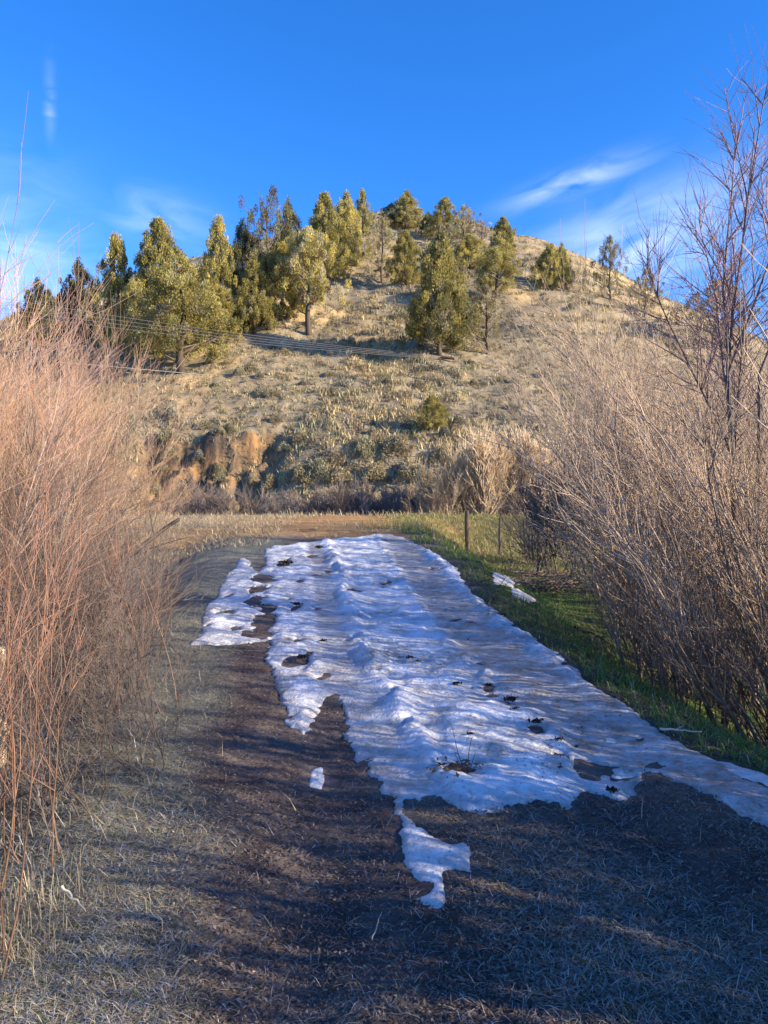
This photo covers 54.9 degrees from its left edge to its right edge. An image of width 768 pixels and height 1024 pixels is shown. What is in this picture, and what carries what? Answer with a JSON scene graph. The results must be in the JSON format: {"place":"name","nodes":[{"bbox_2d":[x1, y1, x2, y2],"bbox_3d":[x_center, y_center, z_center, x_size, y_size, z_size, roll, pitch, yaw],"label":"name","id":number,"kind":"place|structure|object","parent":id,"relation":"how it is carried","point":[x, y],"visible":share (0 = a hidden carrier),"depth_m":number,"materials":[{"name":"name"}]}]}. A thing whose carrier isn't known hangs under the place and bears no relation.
{"place":"outdoors","nodes":[
{"label":"outdoors","id":0,"kind":"place"},
{"bbox_2d":[0,515,767,1023],"bbox_3d":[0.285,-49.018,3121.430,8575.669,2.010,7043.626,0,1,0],"label":"ground","id":1,"kind":"structure","parent":0,"point":[302,529],"depth_m":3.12,"materials":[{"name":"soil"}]},
{"bbox_2d":[0,295,102,469],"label":"willow shrub","id":2,"kind":"object","parent":1,"relation":"on","point":[30,372],"visible":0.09,"depth_m":12.86,"materials":[{"name":"brown plant"}]},
{"bbox_2d":[1,430,109,665],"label":"willow shrub","id":3,"kind":"object","parent":1,"relation":"on","point":[73,505],"visible":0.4,"depth_m":5.02,"materials":[{"name":"brown plant"}]},
{"bbox_2d":[0,251,118,547],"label":"willow shrub","id":4,"kind":"object","parent":1,"relation":"on","point":[37,393],"visible":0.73,"depth_m":5.67,"materials":[{"name":"brown plant"}]},
{"bbox_2d":[0,339,120,981],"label":"willow shrub","id":5,"kind":"object","parent":1,"relation":"on","point":[21,878],"visible":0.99,"depth_m":2.33,"materials":[{"name":"brown plant"}]},
{"bbox_2d":[0,363,121,793],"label":"willow shrub","id":6,"kind":"object","parent":1,"relation":"on","point":[42,767],"visible":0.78,"depth_m":3.55,"materials":[{"name":"brown plant"}]},
{"bbox_2d":[0,91,137,579],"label":"willow shrub","id":7,"kind":"object","parent":1,"relation":"on","point":[30,363],"visible":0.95,"depth_m":3.91,"materials":[{"name":"brown plant"}]},
{"bbox_2d":[0,390,144,696],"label":"willow shrub","id":8,"kind":"object","parent":1,"relation":"on","point":[33,513],"visible":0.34,"depth_m":5.50,"materials":[{"name":"brown plant"}]},
{"bbox_2d":[0,382,144,672],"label":"willow shrub","id":9,"kind":"object","parent":1,"relation":"on","point":[42,508],"visible":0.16,"depth_m":6.01,"materials":[{"name":"brown plant"}]},
{"bbox_2d":[0,567,147,825],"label":"willow shrub","id":10,"kind":"object","parent":1,"relation":"on","point":[21,795],"visible":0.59,"depth_m":3.21,"materials":[{"name":"brown plant"}]},
{"bbox_2d":[0,223,148,524],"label":"willow shrub","id":11,"kind":"object","parent":1,"relation":"on","point":[33,324],"visible":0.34,"depth_m":7.68,"materials":[{"name":"brown plant"}]},
{"bbox_2d":[0,272,151,553],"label":"willow shrub","id":12,"kind":"object","parent":1,"relation":"on","point":[123,493],"visible":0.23,"depth_m":6.52,"materials":[{"name":"brown plant"}]},
{"bbox_2d":[0,318,156,531],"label":"willow shrub","id":13,"kind":"object","parent":1,"relation":"on","point":[84,449],"visible":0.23,"depth_m":7.50,"materials":[{"name":"brown plant"}]},
{"bbox_2d":[0,220,157,645],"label":"willow shrub","id":14,"kind":"object","parent":1,"relation":"on","point":[59,355],"visible":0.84,"depth_m":4.75,"materials":[{"name":"brown plant"}]},
{"bbox_2d":[0,427,162,772],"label":"willow shrub","id":15,"kind":"object","parent":1,"relation":"on","point":[16,554],"visible":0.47,"depth_m":4.10,"materials":[{"name":"brown plant"}]},
{"bbox_2d":[0,489,163,727],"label":"willow shrub","id":16,"kind":"object","parent":1,"relation":"on","point":[79,582],"visible":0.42,"depth_m":4.42,"materials":[{"name":"brown plant"}]},
{"bbox_2d":[0,392,170,644],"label":"willow shrub","id":17,"kind":"object","parent":1,"relation":"on","point":[77,500],"visible":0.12,"depth_m":7.43,"materials":[{"name":"brown plant"}]},
{"bbox_2d":[0,253,175,524],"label":"willow shrub","id":18,"kind":"object","parent":1,"relation":"on","point":[49,340],"visible":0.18,"depth_m":9.61,"materials":[{"name":"brown plant"}]},
{"bbox_2d":[0,404,175,670],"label":"willow shrub","id":19,"kind":"object","parent":1,"relation":"on","point":[130,494],"visible":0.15,"depth_m":6.59,"materials":[{"name":"brown plant"}]},
{"bbox_2d":[0,320,181,891],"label":"willow shrub","id":20,"kind":"object","parent":1,"relation":"on","point":[14,791],"visible":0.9,"depth_m":2.93,"materials":[{"name":"brown plant"}]},
{"bbox_2d":[0,590,197,864],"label":"willow shrub","id":21,"kind":"object","parent":1,"relation":"on","point":[24,766],"visible":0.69,"depth_m":3.14,"materials":[{"name":"brown plant"}]},
{"bbox_2d":[0,425,197,711],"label":"willow shrub","id":22,"kind":"object","parent":1,"relation":"on","point":[80,553],"visible":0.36,"depth_m":5.05,"materials":[{"name":"brown plant"}]},
{"bbox_2d":[0,277,200,547],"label":"willow shrub","id":23,"kind":"object","parent":1,"relation":"on","point":[117,446],"visible":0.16,"depth_m":8.85,"materials":[{"name":"brown plant"}]},
{"bbox_2d":[0,334,204,664],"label":"willow shrub","id":24,"kind":"object","parent":1,"relation":"on","point":[126,431],"visible":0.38,"depth_m":6.44,"materials":[{"name":"brown plant"}]},
{"bbox_2d":[0,525,205,682],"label":"willow shrub","id":25,"kind":"object","parent":1,"relation":"on","point":[166,624],"visible":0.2,"depth_m":5.39,"materials":[{"name":"brown plant"}]},
{"bbox_2d":[0,482,210,720],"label":"willow shrub","id":26,"kind":"object","parent":1,"relation":"on","point":[136,611],"visible":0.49,"depth_m":4.72,"materials":[{"name":"brown plant"}]},
{"bbox_2d":[0,548,220,805],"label":"willow shrub","id":27,"kind":"object","parent":1,"relation":"on","point":[137,682],"visible":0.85,"depth_m":3.62,"materials":[{"name":"brown plant"}]},
{"bbox_2d":[1,290,227,538],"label":"willow shrub","id":28,"kind":"object","parent":1,"relation":"on","point":[143,405],"visible":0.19,"depth_m":10.70,"materials":[{"name":"brown plant"}]},
{"bbox_2d":[0,372,243,768],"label":"willow shrub","id":29,"kind":"object","parent":1,"relation":"on","point":[103,591],"visible":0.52,"depth_m":3.91,"materials":[{"name":"brown plant"}]},
{"bbox_2d":[69,456,176,720],"bbox_3d":[-1.581,0.437,4.531,0.605,1.606,1.047,0,1,-18],"label":"willow shrub","id":30,"kind":"object","parent":1,"relation":"on","point":[115,555],"visible":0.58,"depth_m":4.37,"materials":[{"name":"brown plant"}]},
{"bbox_2d":[99,421,198,559],"bbox_3d":[-4.008,-0.402,12.329,1.836,2.494,2.406,0,1,0],"label":"willow shrub","id":31,"kind":"object","parent":1,"relation":"on","point":[158,499],"visible":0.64,"depth_m":12.16,"materials":[{"name":"brown plant"}]},
{"bbox_2d":[162,469,238,514],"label":"bare shrub","id":32,"kind":"object","parent":1,"relation":"on","point":[195,495],"visible":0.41,"depth_m":33.75,"materials":[{"name":"brown plant"}]},
{"bbox_2d":[195,480,275,514],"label":"bare shrub","id":33,"kind":"object","parent":1,"relation":"on","point":[215,506],"visible":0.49,"depth_m":32.88,"materials":[{"name":"brown plant"}]},
{"bbox_2d":[233,479,294,514],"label":"bare shrub","id":34,"kind":"object","parent":1,"relation":"on","point":[271,507],"visible":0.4,"depth_m":33.20,"materials":[{"name":"brown plant"}]},
{"bbox_2d":[281,478,345,514],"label":"bare shrub","id":35,"kind":"object","parent":1,"relation":"on","point":[293,503],"visible":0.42,"depth_m":33.35,"materials":[{"name":"brown plant"}]},
{"bbox_2d":[302,476,367,515],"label":"bare shrub","id":36,"kind":"object","parent":1,"relation":"on","point":[329,496],"visible":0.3,"depth_m":33.15,"materials":[{"name":"brown plant"}]},
{"bbox_2d":[327,473,389,515],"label":"bare shrub","id":37,"kind":"object","parent":1,"relation":"on","point":[365,507],"visible":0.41,"depth_m":32.99,"materials":[{"name":"brown plant"}]},
{"bbox_2d":[352,471,412,514],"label":"bare shrub","id":38,"kind":"object","parent":1,"relation":"on","point":[385,507],"visible":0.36,"depth_m":34.13,"materials":[{"name":"brown plant"}]},
{"bbox_2d":[381,483,431,514],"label":"bare shrub","id":39,"kind":"object","parent":1,"relation":"on","point":[410,503],"visible":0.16,"depth_m":32.94,"materials":[{"name":"brown plant"}]},
{"bbox_2d":[398,468,464,514],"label":"willow shrub","id":40,"kind":"object","parent":1,"relation":"on","point":[434,505],"visible":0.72,"depth_m":31.38,"materials":[{"name":"brown plant"}]},
{"bbox_2d":[409,449,505,514],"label":"willow shrub","id":41,"kind":"object","parent":1,"relation":"on","point":[459,471],"visible":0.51,"depth_m":31.50,"materials":[{"name":"brown plant"}]},
{"bbox_2d":[190,533,767,908],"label":"snow","id":42,"kind":"structure","parent":1,"relation":"on","point":[392,721],"depth_m":4.74,"materials":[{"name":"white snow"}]},
{"bbox_2d":[435,415,526,514],"bbox_3d":[4.109,-1.541,31.330,3.862,5.126,3.850,0,1,27],"label":"willow shrub","id":43,"kind":"object","parent":1,"relation":"on","point":[478,458],"visible":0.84,"depth_m":31.15,"materials":[{"name":"beige plant"}]},
{"bbox_2d":[460,427,545,514],"bbox_3d":[5.257,-1.165,32.911,4.230,5.361,4.574,0,1,0],"label":"willow shrub","id":44,"kind":"object","parent":1,"relation":"on","point":[506,475],"visible":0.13,"depth_m":31.66,"materials":[{"name":"brown plant"}]},
{"bbox_2d":[480,479,560,563],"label":"willow shrub","id":45,"kind":"object","parent":1,"relation":"on","point":[519,526],"visible":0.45,"depth_m":16.16,"materials":[{"name":"brown plant"}]},
{"bbox_2d":[489,422,569,514],"bbox_3d":[6.220,-1.459,31.659,3.818,5.106,4.228,0,1,0],"label":"willow shrub","id":46,"kind":"object","parent":1,"relation":"on","point":[523,475],"visible":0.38,"depth_m":31.38,"materials":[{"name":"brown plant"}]},
{"bbox_2d":[490,433,601,579],"bbox_3d":[3.565,-0.068,13.527,2.781,2.654,2.436,-1,1,-36],"label":"willow shrub","id":47,"kind":"object","parent":1,"relation":"on","point":[535,511],"visible":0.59,"depth_m":13.18,"materials":[{"name":"brown plant"}]},
{"bbox_2d":[503,557,593,597],"bbox_3d":[2.681,1.157,12.072,2.065,0.866,1.945,0,1,0],"label":"brush pile","id":48,"kind":"object","parent":1,"relation":"on","point":[562,580],"visible":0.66,"depth_m":11.88,"materials":[{"name":"brown plant"}]},
{"bbox_2d":[442,246,767,718],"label":"willow shrub","id":49,"kind":"object","parent":1,"relation":"on","point":[597,464],"visible":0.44,"depth_m":6.42,"materials":[{"name":"brown plant"}]},
{"bbox_2d":[454,239,767,596],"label":"willow shrub","id":50,"kind":"object","parent":1,"relation":"on","point":[518,389],"visible":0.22,"depth_m":9.18,"materials":[{"name":"brown plant"}]},
{"bbox_2d":[484,206,767,655],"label":"willow shrub","id":51,"kind":"object","parent":1,"relation":"on","point":[578,346],"visible":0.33,"depth_m":7.71,"materials":[{"name":"brown plant"}]},
{"bbox_2d":[491,244,767,546],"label":"willow shrub","id":52,"kind":"object","parent":1,"relation":"on","point":[576,357],"visible":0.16,"depth_m":11.40,"materials":[{"name":"brown plant"}]},
{"bbox_2d":[505,493,755,713],"bbox_3d":[2.345,0.710,6.488,2.235,2.099,2.630,1,1,39],"label":"willow shrub","id":53,"kind":"object","parent":1,"relation":"on","point":[614,623],"visible":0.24,"depth_m":6.50,"materials":[{"name":"brown plant"}]},
{"bbox_2d":[499,331,767,713],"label":"willow shrub","id":54,"kind":"object","parent":1,"relation":"on","point":[634,612],"visible":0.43,"depth_m":6.08,"materials":[{"name":"brown plant"}]},
{"bbox_2d":[500,159,767,748],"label":"willow shrub","id":55,"kind":"object","parent":1,"relation":"on","point":[754,586],"visible":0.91,"depth_m":4.88,"materials":[{"name":"brown plant"}]},
{"bbox_2d":[500,321,767,681],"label":"willow shrub","id":56,"kind":"object","parent":1,"relation":"on","point":[585,437],"visible":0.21,"depth_m":7.34,"materials":[{"name":"brown plant"}]},
{"bbox_2d":[522,267,764,558],"bbox_3d":[5.300,-1.571,14.523,5.078,5.721,6.033,1,1,29],"label":"willow shrub","id":57,"kind":"object","parent":1,"relation":"on","point":[601,349],"visible":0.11,"depth_m":14.32,"materials":[{"name":"brown plant"}]},
{"bbox_2d":[522,171,767,582],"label":"willow shrub","id":58,"kind":"object","parent":1,"relation":"on","point":[682,392],"visible":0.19,"depth_m":12.76,"materials":[{"name":"brown plant"}]},
{"bbox_2d":[535,245,767,742],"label":"willow shrub","id":59,"kind":"object","parent":1,"relation":"on","point":[706,518],"visible":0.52,"depth_m":5.46,"materials":[{"name":"brown plant"}]},
{"bbox_2d":[570,23,767,730],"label":"bare tree","id":60,"kind":"object","parent":1,"relation":"on","point":[725,319],"visible":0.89,"depth_m":5.88,"materials":[{"name":"brown plant"}]},
{"bbox_2d":[570,283,767,541],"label":"willow shrub","id":61,"kind":"object","parent":1,"relation":"on","point":[661,406],"visible":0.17,"depth_m":9.12,"materials":[{"name":"brown plant"}]},
{"bbox_2d":[585,497,767,748],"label":"willow shrub","id":62,"kind":"object","parent":1,"relation":"on","point":[756,717],"visible":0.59,"depth_m":5.08,"materials":[{"name":"brown plant"}]},
{"bbox_2d":[665,584,767,732],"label":"willow shrub","id":63,"kind":"object","parent":1,"relation":"on","point":[752,684],"visible":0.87,"depth_m":4.46,"materials":[{"name":"brown plant"}]},
{"bbox_2d":[716,761,767,785],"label":"snow patch","id":64,"kind":"object","parent":1,"relation":"on","point":[752,775],"visible":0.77,"depth_m":3.58,"materials":[{"name":"white snow"}]},
{"bbox_2d":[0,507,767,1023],"bbox_3d":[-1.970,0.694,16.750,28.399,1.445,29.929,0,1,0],"label":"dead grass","id":65,"kind":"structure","parent":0,"point":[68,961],"depth_m":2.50,"materials":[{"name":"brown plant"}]},
{"bbox_2d":[0,213,767,514],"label":"hill","id":66,"kind":"structure","parent":0,"point":[250,440],"depth_m":45.79,"materials":[{"name":"beige plant"}]},
{"bbox_2d":[12,277,66,343],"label":"juniper tree","id":67,"kind":"object","parent":66,"relation":"on","point":[45,294],"visible":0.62,"depth_m":62.24,"materials":[{"name":"green plant"}]},
{"bbox_2d":[53,256,101,343],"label":"juniper tree","id":68,"kind":"object","parent":66,"relation":"on","point":[78,278],"visible":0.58,"depth_m":56.81,"materials":[{"name":"green plant"}]},
{"bbox_2d":[77,230,139,350],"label":"juniper tree","id":69,"kind":"object","parent":66,"relation":"on","point":[116,246],"visible":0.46,"depth_m":52.65,"materials":[{"name":"green plant"}]},
{"bbox_2d":[94,278,167,358],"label":"juniper tree","id":70,"kind":"object","parent":66,"relation":"on","point":[127,302],"visible":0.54,"depth_m":49.90,"materials":[{"name":"green plant"}]},
{"bbox_2d":[111,216,193,343],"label":"juniper tree","id":71,"kind":"object","parent":66,"relation":"on","point":[161,249],"visible":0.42,"depth_m":51.80,"materials":[{"name":"green plant"}]},
{"bbox_2d":[118,252,231,373],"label":"juniper tree","id":72,"kind":"object","parent":66,"relation":"on","point":[177,281],"visible":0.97,"depth_m":45.83,"materials":[{"name":"green plant"}]},
{"bbox_2d":[180,214,250,329],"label":"juniper tree","id":73,"kind":"object","parent":66,"relation":"on","point":[218,246],"visible":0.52,"depth_m":53.73,"materials":[{"name":"green plant"}]},
{"bbox_2d":[194,286,248,344],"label":"juniper tree","id":74,"kind":"object","parent":66,"relation":"on","point":[224,296],"visible":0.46,"depth_m":52.87,"materials":[{"name":"green plant"}]},
{"bbox_2d":[214,217,266,312],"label":"juniper tree","id":75,"kind":"object","parent":66,"relation":"on","point":[239,249],"visible":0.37,"depth_m":56.12,"materials":[{"name":"green plant"}]},
{"bbox_2d":[228,251,281,334],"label":"juniper tree","id":76,"kind":"object","parent":66,"relation":"on","point":[258,310],"visible":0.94,"depth_m":53.89,"materials":[{"name":"green plant"}]},
{"bbox_2d":[238,184,296,315],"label":"juniper tree","id":77,"kind":"object","parent":66,"relation":"on","point":[264,216],"visible":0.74,"depth_m":56.66,"materials":[{"name":"green plant"}]},
{"bbox_2d":[258,241,306,320],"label":"juniper tree","id":78,"kind":"object","parent":66,"relation":"on","point":[282,248],"visible":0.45,"depth_m":56.30,"materials":[{"name":"green plant"}]},
{"bbox_2d":[268,197,307,293],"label":"juniper tree","id":79,"kind":"object","parent":66,"relation":"on","point":[285,232],"visible":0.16,"depth_m":62.54,"materials":[{"name":"green plant"}]},
{"bbox_2d":[271,225,352,334],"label":"juniper tree","id":80,"kind":"object","parent":66,"relation":"on","point":[306,240],"visible":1,"depth_m":54.15,"materials":[{"name":"green plant"}]},
{"bbox_2d":[299,456,331,480],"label":"sagebrush","id":81,"kind":"object","parent":66,"relation":"on","point":[322,467],"visible":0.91,"depth_m":35.72,"materials":[{"name":"green plant"}]},
{"bbox_2d":[308,191,357,279],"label":"juniper tree","id":82,"kind":"object","parent":66,"relation":"on","point":[324,218],"visible":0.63,"depth_m":68.21,"materials":[{"name":"green plant"}]},
{"bbox_2d":[327,189,372,268],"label":"juniper tree","id":83,"kind":"object","parent":66,"relation":"on","point":[346,210],"visible":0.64,"depth_m":71.95,"materials":[{"name":"green plant"}]},
{"bbox_2d":[355,188,378,237],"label":"juniper tree","id":84,"kind":"object","parent":66,"relation":"on","point":[363,209],"visible":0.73,"depth_m":84.22,"materials":[{"name":"green plant"}]},
{"bbox_2d":[362,216,398,281],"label":"juniper tree","id":85,"kind":"object","parent":66,"relation":"on","point":[378,233],"visible":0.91,"depth_m":69.31,"materials":[{"name":"green plant"}]},
{"bbox_2d":[0,211,767,515],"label":"bunchgrass","id":86,"kind":"object","parent":66,"relation":"on","point":[403,395],"visible":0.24,"depth_m":45.27,"materials":[{"name":"beige plant"}]},
{"bbox_2d":[383,229,422,285],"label":"juniper tree","id":87,"kind":"object","parent":66,"relation":"on","point":[405,272],"visible":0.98,"depth_m":66.06,"materials":[{"name":"green plant"}]},
{"bbox_2d":[385,189,425,229],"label":"juniper tree","id":88,"kind":"object","parent":66,"relation":"on","point":[406,200],"visible":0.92,"depth_m":90.03,"materials":[{"name":"green plant"}]},
{"bbox_2d":[416,394,451,429],"bbox_3d":[2.599,-5.144,38.459,2.005,1.952,1.718,0,1,-15],"label":"juniper tree","id":89,"kind":"object","parent":66,"relation":"on","point":[439,411],"visible":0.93,"depth_m":38.14,"materials":[{"name":"green plant"}]},
{"bbox_2d":[398,223,481,355],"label":"juniper tree","id":90,"kind":"object","parent":66,"relation":"on","point":[440,259],"visible":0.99,"depth_m":48.58,"materials":[{"name":"green plant"}]},
{"bbox_2d":[414,196,472,237],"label":"juniper tree","id":91,"kind":"object","parent":66,"relation":"on","point":[442,212],"visible":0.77,"depth_m":84.31,"materials":[{"name":"green plant"}]},
{"bbox_2d":[446,202,491,238],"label":"juniper tree","id":92,"kind":"object","parent":66,"relation":"on","point":[465,217],"visible":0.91,"depth_m":80.35,"materials":[{"name":"green plant"}]},
{"bbox_2d":[454,233,488,269],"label":"juniper tree","id":93,"kind":"object","parent":66,"relation":"on","point":[468,243],"visible":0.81,"depth_m":70.76,"materials":[{"name":"green plant"}]},
{"bbox_2d":[445,280,515,354],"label":"juniper tree","id":94,"kind":"object","parent":66,"relation":"on","point":[487,292],"visible":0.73,"depth_m":49.54,"materials":[{"name":"green plant"}]},
{"bbox_2d":[474,235,522,296],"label":"juniper tree","id":95,"kind":"object","parent":66,"relation":"on","point":[498,249],"visible":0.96,"depth_m":61.25,"materials":[{"name":"green plant"}]},
{"bbox_2d":[489,216,516,251],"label":"juniper tree","id":96,"kind":"object","parent":66,"relation":"on","point":[502,224],"visible":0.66,"depth_m":76.51,"materials":[{"name":"green plant"}]},
{"bbox_2d":[528,242,566,288],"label":"juniper tree","id":97,"kind":"object","parent":66,"relation":"on","point":[553,254],"visible":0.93,"depth_m":64.67,"materials":[{"name":"green plant"}]},
{"bbox_2d":[551,241,574,288],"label":"juniper tree","id":98,"kind":"object","parent":66,"relation":"on","point":[569,280],"visible":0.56,"depth_m":65.50,"materials":[{"name":"green plant"}]},
{"bbox_2d":[583,231,628,299],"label":"juniper tree","id":99,"kind":"object","parent":66,"relation":"on","point":[612,249],"visible":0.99,"depth_m":63.74,"materials":[{"name":"green plant"}]},
{"bbox_2d":[627,266,669,317],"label":"juniper tree","id":100,"kind":"object","parent":66,"relation":"on","point":[644,290],"visible":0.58,"depth_m":60.80,"materials":[{"name":"green plant"}]},
{"bbox_2d":[669,272,767,350],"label":"juniper tree","id":101,"kind":"object","parent":66,"relation":"on","point":[707,300],"visible":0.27,"depth_m":55.66,"materials":[{"name":"green plant"}]},
{"bbox_2d":[0,0,767,340],"label":"sky","id":102,"kind":"structure","parent":0,"point":[542,116],"materials":[{"name":"blue"}]},
{"bbox_2d":[348,510,767,771],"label":"green grass","id":103,"kind":"structure","parent":0,"point":[422,524],"depth_m":7.43,"materials":[{"name":"green plant"}]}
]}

